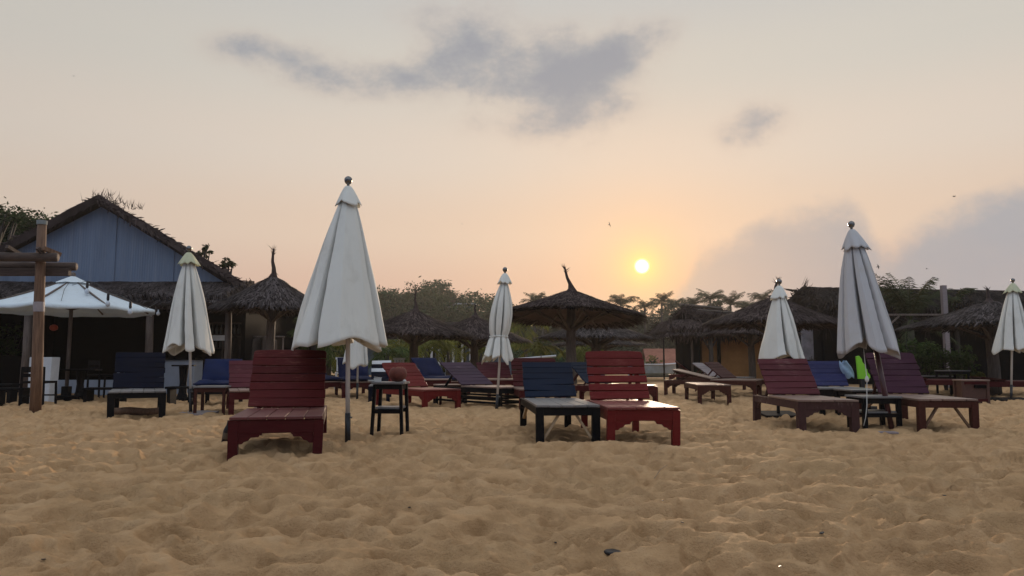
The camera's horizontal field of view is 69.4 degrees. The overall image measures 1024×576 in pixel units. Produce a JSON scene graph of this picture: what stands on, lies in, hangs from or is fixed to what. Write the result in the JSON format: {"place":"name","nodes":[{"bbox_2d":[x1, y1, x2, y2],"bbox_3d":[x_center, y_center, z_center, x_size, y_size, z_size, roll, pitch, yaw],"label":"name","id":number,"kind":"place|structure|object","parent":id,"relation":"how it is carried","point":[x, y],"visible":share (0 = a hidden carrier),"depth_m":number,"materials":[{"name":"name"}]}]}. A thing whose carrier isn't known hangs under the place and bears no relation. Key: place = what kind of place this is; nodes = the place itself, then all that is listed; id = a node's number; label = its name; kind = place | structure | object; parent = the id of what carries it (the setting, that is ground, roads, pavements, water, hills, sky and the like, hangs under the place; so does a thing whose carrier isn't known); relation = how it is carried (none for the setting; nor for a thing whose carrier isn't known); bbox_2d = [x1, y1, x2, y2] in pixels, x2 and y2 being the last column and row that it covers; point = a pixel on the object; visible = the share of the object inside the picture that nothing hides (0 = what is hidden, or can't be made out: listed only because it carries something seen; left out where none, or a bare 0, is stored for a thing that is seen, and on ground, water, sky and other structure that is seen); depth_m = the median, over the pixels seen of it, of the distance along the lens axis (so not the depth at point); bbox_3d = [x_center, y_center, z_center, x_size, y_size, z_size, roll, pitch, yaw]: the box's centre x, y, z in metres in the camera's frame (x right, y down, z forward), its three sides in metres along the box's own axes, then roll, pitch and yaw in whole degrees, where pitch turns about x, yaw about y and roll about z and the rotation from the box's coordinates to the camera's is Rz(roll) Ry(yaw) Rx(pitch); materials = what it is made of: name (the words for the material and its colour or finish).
{"place":"outdoors","nodes":[
{"label":"outdoors","id":0,"kind":"place"},
{"bbox_2d":[221,336,284,360],"bbox_3d":[-6.652,1.981,18.900,1.639,1.506,0.370,0,-6,0],"label":"hanging tarpaulin","id":1,"kind":"object","parent":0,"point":[258,342],"visible":0.1,"depth_m":18.94,"materials":[{"name":"grey"}]},
{"bbox_2d":[367,322,518,374],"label":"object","id":2,"kind":"structure","parent":0,"point":[370,352],"depth_m":41.89,"materials":[{"name":"paint"}]},
{"bbox_2d":[0,339,1023,575],"bbox_3d":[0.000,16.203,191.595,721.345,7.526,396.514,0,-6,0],"label":"sand ground","id":3,"kind":"structure","parent":0,"point":[88,488],"depth_m":4.22,"materials":[{"name":"beige sand"}]},
{"bbox_2d":[0,384,19,402],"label":"bench","id":4,"kind":"object","parent":3,"relation":"on","point":[11,395],"visible":0.63,"depth_m":13.63,"materials":[{"name":"black paint"}]},
{"bbox_2d":[0,321,22,355],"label":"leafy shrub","id":5,"kind":"object","parent":3,"relation":"on","point":[6,343],"visible":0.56,"depth_m":20.09,"materials":[{"name":"green plant"}]},
{"bbox_2d":[0,204,27,243],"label":"broadleaf tree","id":6,"kind":"object","parent":3,"relation":"on","point":[9,221],"visible":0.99,"depth_m":22.18,"materials":[{"name":"green plant"}]},
{"bbox_2d":[0,387,29,405],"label":"bench","id":7,"kind":"object","parent":3,"relation":"on","point":[23,391],"visible":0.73,"depth_m":12.74,"materials":[{"name":"black paint"}]},
{"bbox_2d":[0,197,57,244],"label":"broadleaf tree","id":8,"kind":"object","parent":3,"relation":"on","point":[31,223],"visible":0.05,"depth_m":26.52,"materials":[{"name":"green plant"}]},
{"bbox_2d":[20,367,56,404],"bbox_3d":[-8.252,1.730,12.892,0.430,0.714,0.400,0,-6,0],"label":"bar chair","id":9,"kind":"object","parent":3,"relation":"on","point":[25,370],"visible":0.62,"depth_m":12.73,"materials":[{"name":"black paint"}]},
{"bbox_2d":[0,220,77,412],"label":"pergola","id":10,"kind":"object","parent":3,"relation":"on","point":[40,264],"visible":0.95,"depth_m":11.27,"materials":[{"name":"brown wood"}]},
{"bbox_2d":[28,357,59,401],"bbox_3d":[-8.838,1.749,13.945,0.429,0.884,0.260,0,-6,0],"label":"white stand","id":11,"kind":"object","parent":3,"relation":"on","point":[51,364],"visible":0.4,"depth_m":13.85,"materials":[{"name":"paint"}]},
{"bbox_2d":[0,272,154,400],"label":"open umbrella","id":12,"kind":"object","parent":3,"relation":"on","point":[76,301],"visible":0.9,"depth_m":14.69,"materials":[{"name":"white fabric"}]},
{"bbox_2d":[59,369,101,399],"bbox_3d":[-8.693,1.940,14.881,0.640,0.610,0.640,2,-6,-17],"label":"pedestal table","id":13,"kind":"object","parent":3,"relation":"on","point":[80,376],"visible":0.73,"depth_m":14.82,"materials":[{"name":"black paint"}]},
{"bbox_2d":[86,360,112,397],"bbox_3d":[-8.587,1.930,15.485,0.450,0.831,0.400,-3,-7,30],"label":"bar chair","id":14,"kind":"object","parent":3,"relation":"on","point":[95,362],"visible":0.59,"depth_m":15.36,"materials":[{"name":"black paint"}]},
{"bbox_2d":[81,387,129,401],"bbox_3d":[-7.740,2.055,14.066,0.750,0.320,0.320,0,-6,0],"label":"bench","id":15,"kind":"object","parent":3,"relation":"on","point":[88,393],"visible":0.5,"depth_m":13.97,"materials":[{"name":"black paint"}]},
{"bbox_2d":[107,352,165,417],"bbox_3d":[-5.448,1.430,10.783,0.713,0.994,1.914,3,-6,-26],"label":"sun lounger","id":16,"kind":"object","parent":3,"relation":"on","point":[141,374],"visible":0.96,"depth_m":11.02,"materials":[{"name":"black paint"}]},
{"bbox_2d":[114,407,158,415],"bbox_3d":[-5.249,1.724,10.336,0.680,0.122,0.132,0,-6,-4],"label":"driftwood log","id":17,"kind":"object","parent":3,"relation":"on","point":[134,411],"visible":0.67,"depth_m":10.30,"materials":[{"name":"brown wood"}]},
{"bbox_2d":[0,189,310,395],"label":"beach bar","id":18,"kind":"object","parent":3,"relation":"on","point":[107,245],"visible":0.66,"depth_m":18.38,"materials":[{"name":"blue wood"}]},
{"bbox_2d":[165,386,192,403],"bbox_3d":[-6.013,1.975,13.470,0.500,0.360,0.320,0,-6,0],"label":"bench","id":19,"kind":"object","parent":3,"relation":"on","point":[171,393],"visible":0.58,"depth_m":13.36,"materials":[{"name":"black paint"}]},
{"bbox_2d":[171,365,195,400],"bbox_3d":[-6.445,1.856,14.487,0.400,0.698,0.400,2,-6,-17],"label":"pedestal table","id":20,"kind":"object","parent":3,"relation":"on","point":[182,394],"visible":0.84,"depth_m":14.43,"materials":[{"name":"black paint"}]},
{"bbox_2d":[162,246,218,415],"bbox_3d":[-4.639,0.654,10.741,0.741,2.570,0.656,0,-6,0],"label":"beach umbrella","id":21,"kind":"object","parent":3,"relation":"on","point":[188,328],"visible":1,"depth_m":10.64,"materials":[{"name":"fabric"}]},
{"bbox_2d":[193,385,230,414],"bbox_3d":[-4.354,1.665,10.763,0.460,0.480,0.456,1,-6,-8],"label":"side table","id":22,"kind":"object","parent":3,"relation":"on","point":[203,389],"visible":0.66,"depth_m":10.58,"materials":[{"name":"wood"}]},
{"bbox_2d":[192,359,242,404],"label":"sun lounger","id":23,"kind":"object","parent":3,"relation":"on","point":[215,371],"visible":0.42,"depth_m":13.48,"materials":[{"name":"black paint"}]},
{"bbox_2d":[226,360,253,414],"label":"sun lounger","id":24,"kind":"object","parent":3,"relation":"on","point":[240,372],"visible":0.54,"depth_m":11.03,"materials":[{"name":"red paint"}]},
{"bbox_2d":[206,245,304,349],"bbox_3d":[-5.306,0.760,16.218,2.915,3.506,2.820,0,-6,0],"label":"thatched parasol","id":25,"kind":"object","parent":3,"relation":"on","point":[272,297],"visible":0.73,"depth_m":15.74,"materials":[{"name":"brown wood"}]},
{"bbox_2d":[227,350,326,460],"bbox_3d":[-2.088,1.048,6.822,0.728,0.969,1.965,1,-6,-13],"label":"sun lounger","id":26,"kind":"object","parent":3,"relation":"on","point":[287,390],"visible":0.98,"depth_m":7.03,"materials":[{"name":"red paint"}]},
{"bbox_2d":[286,317,344,368],"bbox_3d":[-5.813,1.995,21.813,1.952,2.258,1.944,5,-7,-39],"label":"young palm","id":27,"kind":"object","parent":3,"relation":"on","point":[326,348],"visible":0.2,"depth_m":21.83,"materials":[{"name":"green plant"}]},
{"bbox_2d":[316,344,345,375],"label":"young palm","id":28,"kind":"object","parent":3,"relation":"on","point":[328,371],"visible":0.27,"depth_m":24.81,"materials":[{"name":"green plant"}]},
{"bbox_2d":[319,358,345,395],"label":"sun lounger","id":29,"kind":"object","parent":3,"relation":"on","point":[332,381],"visible":0.2,"depth_m":15.90,"materials":[{"name":"red paint"}]},
{"bbox_2d":[291,176,387,441],"bbox_3d":[-1.666,0.234,7.179,0.931,2.698,0.972,0,-6,0],"label":"beach umbrella","id":30,"kind":"object","parent":3,"relation":"on","point":[340,305],"visible":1,"depth_m":6.99,"materials":[{"name":"fabric"}]},
{"bbox_2d":[335,358,370,397],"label":"sun lounger","id":31,"kind":"object","parent":3,"relation":"on","point":[363,379],"visible":0.6,"depth_m":16.25,"materials":[{"name":"blue paint"}]},
{"bbox_2d":[342,340,367,398],"bbox_3d":[-3.152,1.115,14.968,0.500,2.490,0.520,0,-6,0],"label":"beach umbrella","id":32,"kind":"object","parent":3,"relation":"on","point":[358,355],"visible":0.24,"depth_m":14.76,"materials":[{"name":"fabric"}]},
{"bbox_2d":[368,360,390,401],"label":"sun lounger","id":33,"kind":"object","parent":3,"relation":"on","point":[377,370],"visible":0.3,"depth_m":14.99,"materials":[{"name":"blue paint"}]},
{"bbox_2d":[368,346,408,370],"bbox_3d":[-4.458,2.782,26.937,1.970,1.710,1.898,-4,-7,37],"label":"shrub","id":34,"kind":"object","parent":3,"relation":"on","point":[397,354],"visible":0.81,"depth_m":26.82,"materials":[{"name":"green plant"}]},
{"bbox_2d":[370,381,409,434],"bbox_3d":[-1.279,1.298,7.767,0.354,0.620,0.336,0,-6,4],"label":"side table","id":35,"kind":"object","parent":3,"relation":"on","point":[380,409],"visible":0.82,"depth_m":7.64,"materials":[{"name":"black paint"}]},
{"bbox_2d":[389,367,406,381],"bbox_3d":[-1.207,0.912,7.826,0.194,0.158,0.194,0,-6,0],"label":"coconut","id":36,"kind":"object","parent":35,"relation":"on","point":[397,374],"visible":0.99,"depth_m":7.76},
{"bbox_2d":[381,295,407,319],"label":"broadleaf tree","id":37,"kind":"object","parent":3,"relation":"on","point":[394,311],"visible":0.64,"depth_m":91.19,"materials":[{"name":"green plant"}]},
{"bbox_2d":[379,339,421,361],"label":"young palm","id":38,"kind":"object","parent":3,"relation":"on","point":[396,344],"visible":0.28,"depth_m":32.77,"materials":[{"name":"green plant"}]},
{"bbox_2d":[376,362,460,407],"bbox_3d":[-1.621,1.686,12.558,0.697,0.836,1.762,4,-7,-36],"label":"sun lounger","id":39,"kind":"object","parent":3,"relation":"on","point":[417,384],"visible":0.69,"depth_m":12.53,"materials":[{"name":"red paint"}]},
{"bbox_2d":[404,287,440,312],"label":"broadleaf tree","id":40,"kind":"object","parent":3,"relation":"on","point":[427,300],"visible":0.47,"depth_m":96.09,"materials":[{"name":"green plant"}]},
{"bbox_2d":[389,339,458,370],"bbox_3d":[-3.761,3.079,32.067,3.046,2.441,2.804,-2,-6,16],"label":"young palm","id":41,"kind":"object","parent":3,"relation":"on","point":[424,348],"visible":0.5,"depth_m":31.88,"materials":[{"name":"green plant"}]},
{"bbox_2d":[383,289,480,362],"bbox_3d":[-3.010,1.560,22.973,4.230,3.256,4.399,0,-6,0],"label":"thatched parasol","id":42,"kind":"object","parent":3,"relation":"on","point":[414,327],"visible":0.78,"depth_m":22.23,"materials":[{"name":"brown plant"}]},
{"bbox_2d":[411,358,469,392],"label":"sun lounger","id":43,"kind":"object","parent":3,"relation":"on","point":[429,368],"visible":0.39,"depth_m":17.27,"materials":[{"name":"blue paint"}]},
{"bbox_2d":[317,338,565,366],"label":"undergrowth","id":44,"kind":"object","parent":3,"relation":"on","point":[515,354],"visible":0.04,"depth_m":50.49,"materials":[{"name":"green plant"}]},
{"bbox_2d":[428,295,455,321],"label":"broadleaf tree","id":45,"kind":"object","parent":3,"relation":"on","point":[438,300],"visible":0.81,"depth_m":89.71,"materials":[{"name":"green plant"}]},
{"bbox_2d":[419,339,470,374],"bbox_3d":[-2.904,3.133,34.038,2.955,2.418,2.847,1,-6,-13],"label":"young palm","id":46,"kind":"object","parent":3,"relation":"on","point":[447,355],"visible":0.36,"depth_m":33.64,"materials":[{"name":"green plant"}]},
{"bbox_2d":[377,276,516,339],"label":"hillside wood","id":47,"kind":"object","parent":3,"relation":"on","point":[484,305],"visible":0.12,"depth_m":105.05,"materials":[{"name":"green plant"}]},
{"bbox_2d":[433,362,518,406],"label":"sun lounger","id":48,"kind":"object","parent":3,"relation":"on","point":[469,376],"visible":0.8,"depth_m":12.89,"materials":[{"name":"black dark purple-red painted wood"}]},
{"bbox_2d":[425,302,533,368],"bbox_3d":[-1.304,1.974,25.918,4.427,3.016,4.418,0,-6,0],"label":"thatched parasol","id":49,"kind":"object","parent":3,"relation":"on","point":[475,324],"visible":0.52,"depth_m":25.43,"materials":[{"name":"brown plant"}]},
{"bbox_2d":[473,362,512,396],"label":"sun lounger","id":50,"kind":"object","parent":3,"relation":"on","point":[489,370],"visible":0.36,"depth_m":17.48,"materials":[{"name":"red paint"}]},
{"bbox_2d":[482,267,513,408],"bbox_3d":[-0.251,0.847,11.717,0.488,2.380,0.467,-3,-6,28],"label":"beach umbrella","id":51,"kind":"object","parent":3,"relation":"on","point":[500,321],"visible":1,"depth_m":11.64,"materials":[{"name":"fabric"}]},
{"bbox_2d":[510,322,550,356],"bbox_3d":[0.552,2.862,35.954,2.376,3.336,2.386,-3,-6,25],"label":"young palm","id":52,"kind":"object","parent":3,"relation":"on","point":[520,326],"visible":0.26,"depth_m":35.78,"materials":[{"name":"green plant"}]},
{"bbox_2d":[519,292,546,340],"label":"palm tree","id":53,"kind":"object","parent":3,"relation":"on","point":[537,297],"visible":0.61,"depth_m":78.19,"materials":[{"name":"green plant"}]},
{"bbox_2d":[505,358,565,409],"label":"sun lounger","id":54,"kind":"object","parent":3,"relation":"on","point":[517,371],"visible":0.27,"depth_m":12.45,"materials":[{"name":"red paint"}]},
{"bbox_2d":[510,337,565,359],"bbox_3d":[0.858,2.901,29.677,2.680,2.148,2.467,-5,-8,41],"label":"young palm","id":55,"kind":"object","parent":3,"relation":"on","point":[535,351],"visible":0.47,"depth_m":29.54,"materials":[{"name":"green plant"}]},
{"bbox_2d":[520,362,599,442],"bbox_3d":[0.463,1.216,7.881,0.612,0.845,1.914,0,-6,-4],"label":"sun lounger","id":56,"kind":"object","parent":3,"relation":"on","point":[547,379],"visible":0.93,"depth_m":8.30,"materials":[{"name":"black paint"}]},
{"bbox_2d":[489,264,649,392],"bbox_3d":[1.365,1.013,17.508,4.011,3.260,3.854,0,-6,0],"label":"thatched parasol","id":57,"kind":"object","parent":3,"relation":"on","point":[571,310],"visible":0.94,"depth_m":17.39,"materials":[{"name":"brown wood"}]},
{"bbox_2d":[556,345,603,366],"bbox_3d":[3.182,3.264,32.700,2.462,1.894,2.372,-1,-6,12],"label":"young palm","id":58,"kind":"object","parent":3,"relation":"on","point":[582,350],"visible":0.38,"depth_m":32.43,"materials":[{"name":"green plant"}]},
{"bbox_2d":[512,341,662,366],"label":"bush belt","id":59,"kind":"object","parent":3,"relation":"on","point":[631,348],"depth_m":67.23,"materials":[{"name":"green plant"}]},
{"bbox_2d":[533,326,660,366],"bbox_3d":[3.306,2.471,28.834,5.203,2.605,5.073,0,-6,0],"label":"thatched parasol","id":60,"kind":"object","parent":3,"relation":"on","point":[594,336],"visible":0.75,"depth_m":27.75,"materials":[{"name":"brown plant"}]},
{"bbox_2d":[552,339,649,350],"bbox_3d":[4.412,3.439,36.895,5.464,2.278,5.496,0,-6,0],"label":"thatched parasol","id":61,"kind":"object","parent":3,"relation":"on","point":[615,344],"visible":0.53,"depth_m":35.60,"materials":[{"name":"brown plant"}]},
{"bbox_2d":[571,362,657,401],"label":"sun lounger","id":62,"kind":"object","parent":3,"relation":"on","point":[580,368],"visible":0.31,"depth_m":13.37,"materials":[{"name":"red paint"}]},
{"bbox_2d":[606,294,639,349],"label":"palm tree","id":63,"kind":"object","parent":3,"relation":"on","point":[619,300],"visible":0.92,"depth_m":83.69,"materials":[{"name":"green plant"}]},
{"bbox_2d":[519,297,730,354],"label":"tree belt","id":64,"kind":"object","parent":3,"relation":"on","point":[652,319],"visible":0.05,"depth_m":86.03,"materials":[{"name":"green plant"}]},
{"bbox_2d":[581,351,680,445],"bbox_3d":[1.171,1.134,7.708,0.680,0.972,1.915,0,-6,-2],"label":"sun lounger","id":65,"kind":"object","parent":3,"relation":"on","point":[622,405],"visible":0.91,"depth_m":7.99,"materials":[{"name":"red paint"}]},
{"bbox_2d":[632,298,658,347],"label":"palm tree","id":66,"kind":"object","parent":3,"relation":"on","point":[645,305],"visible":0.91,"depth_m":86.96,"materials":[{"name":"green plant"}]},
{"bbox_2d":[633,363,675,376],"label":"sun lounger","id":67,"kind":"object","parent":3,"relation":"on","point":[653,370],"visible":0.45,"depth_m":32.24,"materials":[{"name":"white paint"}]},
{"bbox_2d":[642,349,675,363],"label":"tiled house","id":68,"kind":"structure","parent":3,"relation":"on","point":[670,355],"depth_m":63.12,"materials":[{"name":"orange paint"}]},
{"bbox_2d":[649,291,676,348],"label":"palm tree","id":69,"kind":"object","parent":3,"relation":"on","point":[661,299],"visible":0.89,"depth_m":89.83,"materials":[{"name":"green plant"}]},
{"bbox_2d":[677,295,706,310],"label":"palm tree","id":70,"kind":"object","parent":3,"relation":"on","point":[690,300],"visible":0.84,"depth_m":78.94,"materials":[{"name":"green plant"}]},
{"bbox_2d":[685,382,731,404],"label":"sun lounger","id":71,"kind":"object","parent":3,"relation":"on","point":[702,388],"visible":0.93,"depth_m":13.25,"materials":[{"name":"wood"}]},
{"bbox_2d":[694,288,725,305],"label":"palm tree","id":72,"kind":"object","parent":3,"relation":"on","point":[716,295],"visible":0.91,"depth_m":82.08,"materials":[{"name":"green plant"}]},
{"bbox_2d":[664,369,761,394],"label":"sun lounger","id":73,"kind":"object","parent":3,"relation":"on","point":[753,384],"visible":0.93,"depth_m":16.35,"materials":[{"name":"brown wood"}]},
{"bbox_2d":[684,363,754,389],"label":"sun lounger","id":74,"kind":"object","parent":3,"relation":"on","point":[703,368],"visible":0.46,"depth_m":20.63,"materials":[{"name":"wood"}]},
{"bbox_2d":[642,303,798,379],"bbox_3d":[7.852,2.222,28.923,5.025,3.218,6.315,0,-6,0],"label":"thatched bungalow","id":75,"kind":"object","parent":3,"relation":"on","point":[682,325],"visible":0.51,"depth_m":26.90,"materials":[{"name":"plant"}]},
{"bbox_2d":[675,336,701,379],"bbox_3d":[6.565,2.537,27.484,0.696,1.901,1.200,0,-6,0],"label":"door","id":76,"kind":"structure","parent":75,"relation":"in","point":[683,350],"depth_m":26.92,"materials":[{"name":"wood"}]},
{"bbox_2d":[695,362,764,393],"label":"sun lounger","id":77,"kind":"object","parent":3,"relation":"on","point":[720,370],"visible":0.3,"depth_m":18.81,"materials":[{"name":"red paint"}]},
{"bbox_2d":[712,290,748,311],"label":"palm tree","id":78,"kind":"object","parent":3,"relation":"on","point":[731,300],"visible":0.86,"depth_m":85.20,"materials":[{"name":"green plant"}]},
{"bbox_2d":[697,327,804,378],"bbox_3d":[7.609,2.100,23.404,3.414,2.265,3.314,3,-6,-29],"label":"thatched parasol","id":79,"kind":"object","parent":3,"relation":"on","point":[751,334],"visible":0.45,"depth_m":23.28,"materials":[{"name":"brown wood"}]},
{"bbox_2d":[699,277,837,394],"bbox_3d":[6.043,1.145,16.951,3.540,2.886,3.547,0,-6,0],"label":"thatched parasol","id":80,"kind":"object","parent":3,"relation":"on","point":[752,316],"visible":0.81,"depth_m":16.37,"materials":[{"name":"brown plant"}]},
{"bbox_2d":[758,279,804,417],"bbox_3d":[3.851,0.891,10.555,0.657,2.062,0.607,0,-6,0],"label":"beach umbrella","id":81,"kind":"object","parent":3,"relation":"on","point":[780,340],"visible":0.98,"depth_m":10.45,"materials":[{"name":"fabric"}]},
{"bbox_2d":[753,359,859,432],"bbox_3d":[3.525,1.308,9.039,0.671,0.891,1.765,0,-6,2],"label":"sun lounger","id":82,"kind":"object","parent":3,"relation":"on","point":[794,380],"visible":0.98,"depth_m":9.29,"materials":[{"name":"paint"}]},
{"bbox_2d":[780,361,870,414],"bbox_3d":[4.899,1.587,11.694,0.729,0.860,1.812,0,-6,2],"label":"sun lounger","id":83,"kind":"object","parent":3,"relation":"on","point":[829,376],"visible":0.41,"depth_m":11.61,"materials":[{"name":"black paint"}]},
{"bbox_2d":[839,360,853,378],"bbox_3d":[5.281,1.288,11.666,0.236,0.291,0.096,2,-6,-16],"label":"towel","id":84,"kind":"object","parent":83,"relation":"hanging from","point":[846,368],"visible":1,"depth_m":11.64,"materials":[{"name":"blue fabric"}]},
{"bbox_2d":[833,388,881,414],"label":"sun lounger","id":85,"kind":"object","parent":3,"relation":"on","point":[850,391],"visible":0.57,"depth_m":10.27,"materials":[{"name":"black paint"}]},
{"bbox_2d":[855,356,876,408],"bbox_3d":[5.451,1.509,11.507,0.338,0.899,0.200,1,-6,-10],"label":"lime board","id":86,"kind":"object","parent":3,"relation":"on","point":[861,370],"visible":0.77,"depth_m":11.50,"materials":[{"name":"plastic"}]},
{"bbox_2d":[837,221,900,428],"bbox_3d":[4.113,0.463,8.598,0.662,2.532,0.672,0,-6,0],"label":"beach umbrella","id":87,"kind":"object","parent":3,"relation":"on","point":[864,320],"visible":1,"depth_m":8.48,"materials":[{"name":"white fabric"}]},
{"bbox_2d":[845,395,902,428],"bbox_3d":[4.230,1.477,8.646,0.460,0.435,0.456,0,-6,0],"label":"side table","id":88,"kind":"object","parent":3,"relation":"on","point":[881,413],"visible":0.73,"depth_m":8.46,"materials":[{"name":"black paint"}]},
{"bbox_2d":[782,277,1023,383],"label":"tarred hut","id":89,"kind":"object","parent":3,"relation":"on","point":[818,345],"visible":0.26,"depth_m":24.86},
{"bbox_2d":[884,285,950,387],"bbox_3d":[11.721,1.398,21.432,1.920,2.967,0.200,0,-6,0],"label":"timber frame","id":90,"kind":"object","parent":3,"relation":"on","point":[944,308],"visible":0.43,"depth_m":21.44,"materials":[{"name":"grey wood"}]},
{"bbox_2d":[874,273,961,352],"bbox_3d":[12.275,1.293,22.463,2.938,3.780,2.669,2,-6,-23],"label":"young palm","id":91,"kind":"object","parent":3,"relation":"on","point":[906,305],"visible":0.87,"depth_m":22.42,"materials":[{"name":"green plant"}]},
{"bbox_2d":[856,352,979,431],"bbox_3d":[4.875,1.267,9.038,0.633,0.972,1.914,-1,-6,6],"label":"sun lounger","id":92,"kind":"object","parent":3,"relation":"on","point":[903,375],"visible":0.77,"depth_m":9.26,"materials":[{"name":"purple wood"}]},
{"bbox_2d":[889,378,952,393],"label":"sun lounger","id":93,"kind":"object","parent":3,"relation":"on","point":[927,381],"visible":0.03,"depth_m":16.34,"materials":[{"name":"red paint"}]},
{"bbox_2d":[907,338,947,387],"bbox_3d":[10.999,2.066,19.685,1.029,1.499,1.054,0,-6,0],"label":"leafy shrub","id":94,"kind":"object","parent":3,"relation":"on","point":[921,347],"visible":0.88,"depth_m":19.62,"materials":[{"name":"green plant"}]},
{"bbox_2d":[924,344,968,391],"bbox_3d":[11.524,2.129,19.487,1.220,1.334,0.925,0,-6,0],"label":"leafy shrub","id":95,"kind":"object","parent":3,"relation":"on","point":[952,355],"visible":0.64,"depth_m":19.40,"materials":[{"name":"green plant"}]},
{"bbox_2d":[934,370,970,395],"bbox_3d":[10.299,2.238,17.263,0.550,0.630,0.496,1,-6,-10],"label":"side table","id":96,"kind":"object","parent":3,"relation":"on","point":[951,372],"visible":0.78,"depth_m":17.10,"materials":[{"name":"black paint"}]},
{"bbox_2d":[937,288,977,378],"bbox_3d":[14.390,1.656,23.916,1.740,3.347,1.374,6,-8,-45],"label":"young palm","id":97,"kind":"object","parent":3,"relation":"on","point":[958,297],"visible":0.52,"depth_m":23.88,"materials":[{"name":"green plant"}]},
{"bbox_2d":[894,287,1023,395],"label":"thatched parasol","id":98,"kind":"object","parent":3,"relation":"on","point":[985,315],"visible":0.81,"depth_m":16.96,"materials":[{"name":"brown wood"}]},
{"bbox_2d":[946,344,980,378],"bbox_3d":[11.781,2.107,19.285,0.883,1.336,0.643,1,-6,-11],"label":"leafy shrub","id":99,"kind":"object","parent":3,"relation":"on","point":[967,362],"visible":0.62,"depth_m":19.21,"materials":[{"name":"green plant"}]},
{"bbox_2d":[952,379,990,403],"bbox_3d":[8.345,1.899,13.428,0.490,0.472,0.340,0,-6,4],"label":"wooden crate","id":100,"kind":"object","parent":3,"relation":"on","point":[979,389],"visible":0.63,"depth_m":13.29,"materials":[{"name":"red paint"}]},
{"bbox_2d":[969,376,1023,386],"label":"sun lounger","id":101,"kind":"object","parent":3,"relation":"on","point":[994,382],"visible":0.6,"depth_m":15.98,"materials":[{"name":"red paint"}]},
{"bbox_2d":[990,278,1023,400],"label":"beach umbrella","id":102,"kind":"object","parent":3,"relation":"on","point":[1009,333],"visible":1,"depth_m":14.56,"materials":[{"name":"fabric"}]},
{"bbox_2d":[0,0,1023,315],"label":"sky","id":103,"kind":"structure","parent":0,"point":[729,146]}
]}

